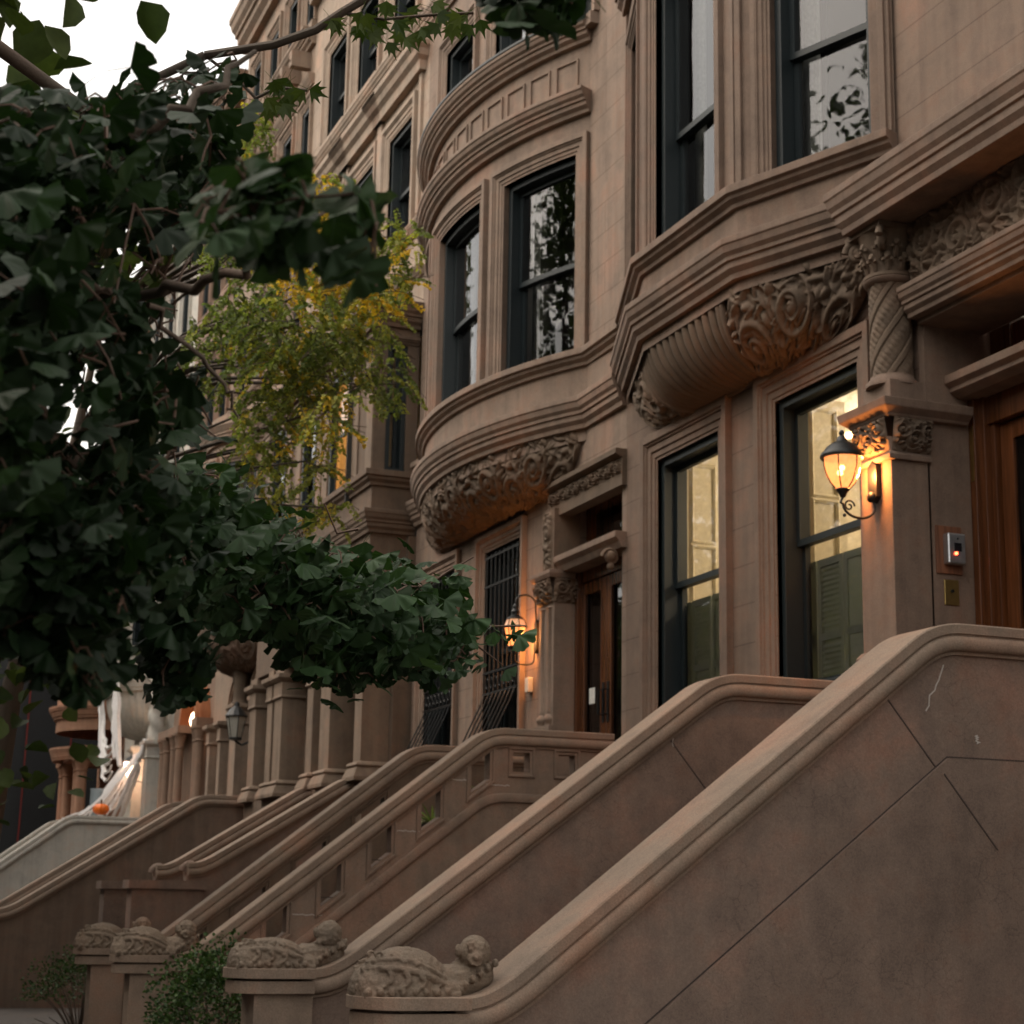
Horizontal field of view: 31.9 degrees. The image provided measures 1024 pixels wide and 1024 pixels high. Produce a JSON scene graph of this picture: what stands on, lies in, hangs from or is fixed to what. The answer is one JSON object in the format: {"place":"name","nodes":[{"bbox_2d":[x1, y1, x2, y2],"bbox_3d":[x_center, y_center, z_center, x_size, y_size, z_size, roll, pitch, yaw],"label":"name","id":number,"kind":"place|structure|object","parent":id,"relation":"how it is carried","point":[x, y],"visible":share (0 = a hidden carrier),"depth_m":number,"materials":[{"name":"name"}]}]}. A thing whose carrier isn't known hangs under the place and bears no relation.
{"place":"outdoors","nodes":[
{"label":"outdoors","id":0,"kind":"place"},
{"bbox_2d":[0,1008,80,1023],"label":"pavement","id":1,"kind":"structure","parent":0,"point":[18,1015],"depth_m":25.00,"materials":[{"name":"concrete"}]},
{"bbox_2d":[14,944,86,1023],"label":"boxwood shrub","id":2,"kind":"object","parent":1,"relation":"on","point":[71,1020],"visible":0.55,"depth_m":18.89,"materials":[{"name":"green plant"}]},
{"bbox_2d":[0,815,141,899],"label":"stoop","id":3,"kind":"object","parent":1,"relation":"on","point":[44,849],"visible":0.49,"depth_m":35.67,"materials":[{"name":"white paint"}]},
{"bbox_2d":[89,788,103,815],"bbox_3d":[-8.799,6.181,37.898,0.280,0.650,0.280,6,-13,-21],"label":"glass cylinder","id":4,"kind":"object","parent":3,"relation":"on","point":[96,794],"visible":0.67,"depth_m":37.83,"materials":[{"name":"glass"}]},
{"bbox_2d":[93,799,109,814],"bbox_3d":[-8.315,5.968,36.270,0.342,0.309,0.325,6,-13,-21],"label":"pumpkin","id":5,"kind":"object","parent":3,"relation":"on","point":[101,808],"visible":1,"depth_m":36.15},
{"bbox_2d":[0,0,169,119],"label":"street tree","id":6,"kind":"object","parent":1,"relation":"on","point":[36,42],"visible":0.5,"depth_m":10.43,"materials":[{"name":"green plant"}]},
{"bbox_2d":[0,96,186,825],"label":"street tree","id":7,"kind":"object","parent":1,"relation":"on","point":[15,675],"visible":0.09,"depth_m":18.38,"materials":[{"name":"green plant"}]},
{"bbox_2d":[49,324,151,819],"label":"townhouse","id":8,"kind":"structure","parent":1,"relation":"on","point":[69,768],"depth_m":43.77,"materials":[{"name":"stone"}]},
{"bbox_2d":[0,795,243,1007],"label":"stoop","id":9,"kind":"object","parent":1,"relation":"on","point":[56,910],"visible":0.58,"depth_m":27.38,"materials":[{"name":"stone"}]},
{"bbox_2d":[106,244,215,816],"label":"townhouse","id":10,"kind":"structure","parent":1,"relation":"on","point":[140,720],"depth_m":39.74,"materials":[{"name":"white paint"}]},
{"bbox_2d":[62,660,146,818],"bbox_3d":[-8.964,4.838,39.064,1.431,3.768,5.135,6,-13,-21],"label":"cobweb","id":11,"kind":"object","parent":10,"relation":"hanging from","point":[111,789],"visible":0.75,"depth_m":38.24},
{"bbox_2d":[124,754,141,782],"bbox_3d":[-7.952,5.508,38.384,0.728,0.617,0.340,6,-13,-21],"label":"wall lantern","id":12,"kind":"object","parent":10,"relation":"attached to","point":[128,759],"depth_m":38.23,"materials":[{"name":"white glass"}]},
{"bbox_2d":[132,622,141,645],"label":"window","id":13,"kind":"structure","parent":10,"relation":"in","point":[136,625],"depth_m":40.20,"materials":[{"name":"black glass"}]},
{"bbox_2d":[167,297,173,355],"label":"window","id":14,"kind":"structure","parent":10,"relation":"in","point":[170,323],"depth_m":42.88,"materials":[{"name":"black paint"}]},
{"bbox_2d":[183,279,189,332],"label":"window","id":15,"kind":"structure","parent":10,"relation":"in","point":[186,302],"depth_m":41.20,"materials":[{"name":"black glass"}]},
{"bbox_2d":[141,928,246,1023],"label":"boxwood shrub","id":16,"kind":"object","parent":1,"relation":"on","point":[206,973],"visible":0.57,"depth_m":12.67,"materials":[{"name":"green plant"}]},
{"bbox_2d":[0,100,435,836],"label":"honey locust tree","id":17,"kind":"object","parent":1,"relation":"on","point":[300,364],"visible":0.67,"depth_m":15.66,"materials":[{"name":"green plant"}]},
{"bbox_2d":[96,779,353,941],"bbox_3d":[-3.473,5.044,23.169,3.400,3.200,2.490,6,-13,-21],"label":"stoop","id":18,"kind":"object","parent":1,"relation":"on","point":[171,892],"visible":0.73,"depth_m":22.29,"materials":[{"name":"stone"}]},
{"bbox_2d":[156,68,315,808],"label":"townhouse","id":19,"kind":"structure","parent":1,"relation":"on","point":[182,759],"depth_m":35.76,"materials":[{"name":"stone"}]},
{"bbox_2d":[203,270,209,315],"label":"window","id":20,"kind":"structure","parent":19,"relation":"in","point":[206,292],"depth_m":39.03,"materials":[{"name":"black glass"}]},
{"bbox_2d":[208,359,215,425],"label":"window","id":21,"kind":"structure","parent":19,"relation":"in","point":[210,415],"depth_m":37.31,"materials":[{"name":"black glass"}]},
{"bbox_2d":[219,349,226,416],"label":"window","id":22,"kind":"structure","parent":19,"relation":"in","point":[222,413],"depth_m":36.29,"materials":[{"name":"black glass"}]},
{"bbox_2d":[0,0,490,125],"bbox_3d":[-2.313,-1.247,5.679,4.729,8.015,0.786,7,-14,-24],"label":"maple tree","id":23,"kind":"object","parent":1,"relation":"on","point":[334,23],"visible":0.97,"depth_m":6.44,"materials":[{"name":"green plant"}]},
{"bbox_2d":[197,0,408,795],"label":"townhouse","id":24,"kind":"structure","parent":1,"relation":"on","point":[253,21],"depth_m":32.28,"materials":[{"name":"beige stone"}]},
{"bbox_2d":[225,702,248,745],"bbox_3d":[-4.543,3.516,29.687,0.440,0.750,0.380,6,-13,-21],"label":"wall lantern","id":25,"kind":"object","parent":24,"relation":"attached to","point":[236,716],"depth_m":29.58,"materials":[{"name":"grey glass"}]},
{"bbox_2d":[229,460,255,496],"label":"window","id":26,"kind":"structure","parent":24,"relation":"in","point":[232,464],"depth_m":31.29,"materials":[{"name":"black paint"}]},
{"bbox_2d":[239,319,247,394],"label":"window","id":27,"kind":"structure","parent":24,"relation":"in","point":[243,385],"depth_m":34.81,"materials":[{"name":"black paint"}]},
{"bbox_2d":[254,62,260,99],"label":"window","id":28,"kind":"structure","parent":24,"relation":"in","point":[258,71],"depth_m":36.08,"materials":[{"name":"black glass"}]},
{"bbox_2d":[284,135,291,155],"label":"window","id":29,"kind":"structure","parent":24,"relation":"in","point":[287,147],"depth_m":32.98,"materials":[{"name":"black glass"}]},
{"bbox_2d":[289,0,297,47],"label":"window","id":30,"kind":"structure","parent":24,"relation":"in","point":[293,22],"depth_m":33.55,"materials":[{"name":"black glass"}]},
{"bbox_2d":[271,31,315,77],"bbox_3d":[-4.103,-8.600,34.619,0.938,1.750,1.250,6,-13,-21],"label":"window","id":31,"kind":"structure","parent":24,"relation":"in","point":[275,51],"depth_m":34.79,"materials":[{"name":"black glass"}]},
{"bbox_2d":[294,278,299,332],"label":"window","id":32,"kind":"structure","parent":24,"relation":"in","point":[298,321],"depth_m":31.01,"materials":[{"name":"black paint"}]},
{"bbox_2d":[302,109,308,152],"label":"window","id":33,"kind":"structure","parent":24,"relation":"in","point":[306,117],"depth_m":31.71,"materials":[{"name":"blue paint"}]},
{"bbox_2d":[308,4,313,23],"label":"window","id":34,"kind":"structure","parent":24,"relation":"in","point":[311,8],"depth_m":32.22,"materials":[{"name":"black glass"}]},
{"bbox_2d":[0,0,605,716],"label":"ginkgo tree","id":35,"kind":"object","parent":1,"relation":"on","point":[114,532],"visible":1,"depth_m":2.61,"materials":[{"name":"green plant"}]},
{"bbox_2d":[73,728,614,1023],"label":"stoop","id":36,"kind":"object","parent":1,"relation":"on","point":[389,854],"visible":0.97,"depth_m":16.43,"materials":[{"name":"stone"}]},
{"bbox_2d":[421,783,478,826],"bbox_3d":[-0.548,2.866,16.965,1.528,0.745,1.006,6,-13,-21],"label":"potted plant","id":37,"kind":"object","parent":36,"relation":"on","point":[427,816],"visible":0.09,"depth_m":16.76,"materials":[{"name":"green plant"}]},
{"bbox_2d":[237,0,546,823],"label":"townhouse","id":38,"kind":"structure","parent":1,"relation":"on","point":[371,114],"depth_m":25.38,"materials":[{"name":"brown stone"}]},
{"bbox_2d":[272,431,286,515],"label":"window","id":39,"kind":"structure","parent":38,"relation":"in","point":[284,434],"depth_m":28.50,"materials":[{"name":"black paint"}]},
{"bbox_2d":[301,410,317,510],"bbox_3d":[-2.607,-0.736,26.731,0.875,2.250,1.250,6,-13,-21],"label":"window","id":40,"kind":"structure","parent":38,"relation":"in","point":[303,494],"depth_m":26.76,"materials":[{"name":"black glass"}]},
{"bbox_2d":[330,36,346,131],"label":"window","id":41,"kind":"structure","parent":38,"relation":"in","point":[339,58],"depth_m":30.13,"materials":[{"name":"black glass"}]},
{"bbox_2d":[328,372,348,494],"bbox_3d":[-2.330,-1.102,25.046,0.120,1.750,1.116,6,-13,-21],"label":"window","id":42,"kind":"structure","parent":38,"relation":"in","point":[332,481],"depth_m":25.37,"materials":[{"name":"black glass"}]},
{"bbox_2d":[360,0,378,89],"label":"window","id":43,"kind":"structure","parent":38,"relation":"in","point":[368,56],"depth_m":28.50,"materials":[{"name":"blue paint"}]},
{"bbox_2d":[344,345,407,502],"bbox_3d":[-1.714,-1.277,24.201,0.780,2.250,0.938,6,-13,-21],"label":"window","id":44,"kind":"structure","parent":38,"relation":"in","point":[398,427],"depth_m":23.84,"materials":[{"name":"black glass"}]},
{"bbox_2d":[359,168,409,224],"bbox_3d":[-1.829,-4.263,27.577,0.938,2.270,1.550,6,-13,-21],"label":"window","id":45,"kind":"structure","parent":38,"relation":"in","point":[361,184],"depth_m":27.85,"materials":[{"name":"black paint"}]},
{"bbox_2d":[389,120,411,235],"bbox_3d":[-1.148,-4.622,25.895,0.938,2.270,1.550,6,-13,-21],"label":"window","id":46,"kind":"structure","parent":38,"relation":"in","point":[400,147],"depth_m":26.20,"materials":[{"name":"black glass"}]},
{"bbox_2d":[397,0,415,15],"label":"window","id":47,"kind":"structure","parent":38,"relation":"in","point":[407,3],"depth_m":26.82,"materials":[{"name":"black glass"}]},
{"bbox_2d":[406,0,714,773],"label":"townhouse","id":48,"kind":"structure","parent":1,"relation":"on","point":[521,446],"depth_m":19.79,"materials":[{"name":"brown stone"}]},
{"bbox_2d":[450,35,472,90],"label":"window","id":49,"kind":"structure","parent":48,"relation":"in","point":[460,58],"depth_m":24.06,"materials":[{"name":"blue paint"}]},
{"bbox_2d":[407,560,516,749],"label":"window","id":50,"kind":"structure","parent":48,"relation":"in","point":[438,706],"depth_m":22.31,"materials":[{"name":"blue paint"}]},
{"bbox_2d":[462,540,519,742],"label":"window","id":51,"kind":"structure","parent":48,"relation":"in","point":[498,698],"depth_m":20.48,"materials":[{"name":"blue paint"}]},
{"bbox_2d":[441,192,563,401],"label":"window","id":52,"kind":"structure","parent":48,"relation":"in","point":[552,212],"depth_m":21.38,"materials":[{"name":"glass"}]},
{"bbox_2d":[499,31,524,51],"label":"window","id":53,"kind":"structure","parent":48,"relation":"in","point":[504,42],"depth_m":22.31,"materials":[{"name":"black glass"}]},
{"bbox_2d":[503,594,538,665],"bbox_3d":[0.105,1.250,19.075,0.386,0.768,0.266,6,-13,-21],"label":"wall lantern","id":54,"kind":"object","parent":48,"relation":"attached to","point":[515,616],"depth_m":19.04,"materials":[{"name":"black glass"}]},
{"bbox_2d":[525,677,532,692],"bbox_3d":[0.180,1.853,19.175,0.060,0.160,0.100,6,-13,-21],"label":"junction box","id":55,"kind":"object","parent":48,"relation":"attached to","point":[528,684],"visible":1,"depth_m":19.14,"materials":[{"name":"white plastic"}]},
{"bbox_2d":[506,158,575,368],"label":"window","id":56,"kind":"structure","parent":48,"relation":"in","point":[519,284],"depth_m":19.99,"materials":[{"name":"blue paint"}]},
{"bbox_2d":[585,0,590,13],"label":"window","id":57,"kind":"structure","parent":48,"relation":"in","point":[588,3],"depth_m":20.56,"materials":[{"name":"black glass"}]},
{"bbox_2d":[580,576,606,732],"bbox_3d":[0.803,1.857,18.051,0.122,2.370,0.640,6,-13,-21],"label":"door","id":58,"kind":"structure","parent":48,"relation":"in","point":[593,656],"depth_m":18.20,"materials":[{"name":"brown wood"}]},
{"bbox_2d":[602,570,621,741],"bbox_3d":[1.044,1.731,17.456,0.122,2.370,0.650,6,-13,-21],"label":"door","id":59,"kind":"structure","parent":48,"relation":"in","point":[613,693],"depth_m":17.70,"materials":[{"name":"brown wood"}]},
{"bbox_2d":[222,623,1023,1023],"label":"stoop","id":60,"kind":"object","parent":1,"relation":"on","point":[846,847],"visible":1,"depth_m":9.86,"materials":[{"name":"stone"}]},
{"bbox_2d":[610,0,1023,731],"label":"townhouse","id":61,"kind":"structure","parent":1,"relation":"on","point":[842,248],"depth_m":14.31,"materials":[{"name":"brown stone"}]},
{"bbox_2d":[662,434,719,704],"bbox_3d":[1.913,0.615,16.248,0.758,2.660,1.528,6,-13,-21],"label":"window","id":62,"kind":"structure","parent":61,"relation":"in","point":[690,525],"depth_m":16.55,"materials":[{"name":"black glass"}]},
{"bbox_2d":[662,0,829,233],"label":"window","id":63,"kind":"structure","parent":61,"relation":"in","point":[676,131],"depth_m":16.17,"materials":[{"name":"blue paint"}]},
{"bbox_2d":[779,365,863,680],"bbox_3d":[2.728,0.185,14.233,0.758,2.660,1.578,6,-13,-21],"label":"window","id":64,"kind":"structure","parent":61,"relation":"in","point":[822,602],"depth_m":14.46,"materials":[{"name":"glass"}]},
{"bbox_2d":[774,0,870,166],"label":"window","id":65,"kind":"structure","parent":61,"relation":"in","point":[846,44],"depth_m":14.69,"materials":[{"name":"glass"}]},
{"bbox_2d":[820,430,880,519],"bbox_3d":[2.374,-0.264,12.586,0.435,0.634,0.310,6,-13,-21],"label":"wall lantern","id":66,"kind":"object","parent":61,"relation":"attached to","point":[841,457],"depth_m":12.51,"materials":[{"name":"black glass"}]},
{"bbox_2d":[935,525,965,574],"bbox_3d":[3.068,0.259,12.496,0.210,0.340,0.096,6,-13,-21],"label":"intercom","id":67,"kind":"object","parent":61,"relation":"attached to","point":[950,548],"visible":1,"depth_m":12.48,"materials":[{"name":"silver metal"}]},
{"bbox_2d":[944,579,959,605],"bbox_3d":[3.063,0.561,12.470,0.120,0.180,0.023,6,-13,-21],"label":"bell plate","id":68,"kind":"object","parent":61,"relation":"attached to","point":[951,592],"visible":1,"depth_m":12.47,"materials":[{"name":"gold metal"}]},
{"bbox_2d":[1000,416,1023,628],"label":"door","id":69,"kind":"structure","parent":61,"relation":"in","point":[1011,432],"depth_m":12.43,"materials":[{"name":"brown wood"}]},
{"bbox_2d":[0,659,124,853],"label":"sheeted scaffold","id":70,"kind":"object","parent":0,"point":[24,816],"visible":0.05,"depth_m":49.24,"materials":[{"name":"fabric"}]},
{"bbox_2d":[0,0,248,448],"label":"sky","id":71,"kind":"structure","parent":0,"point":[107,36],"materials":[{"name":"white"}]}
]}

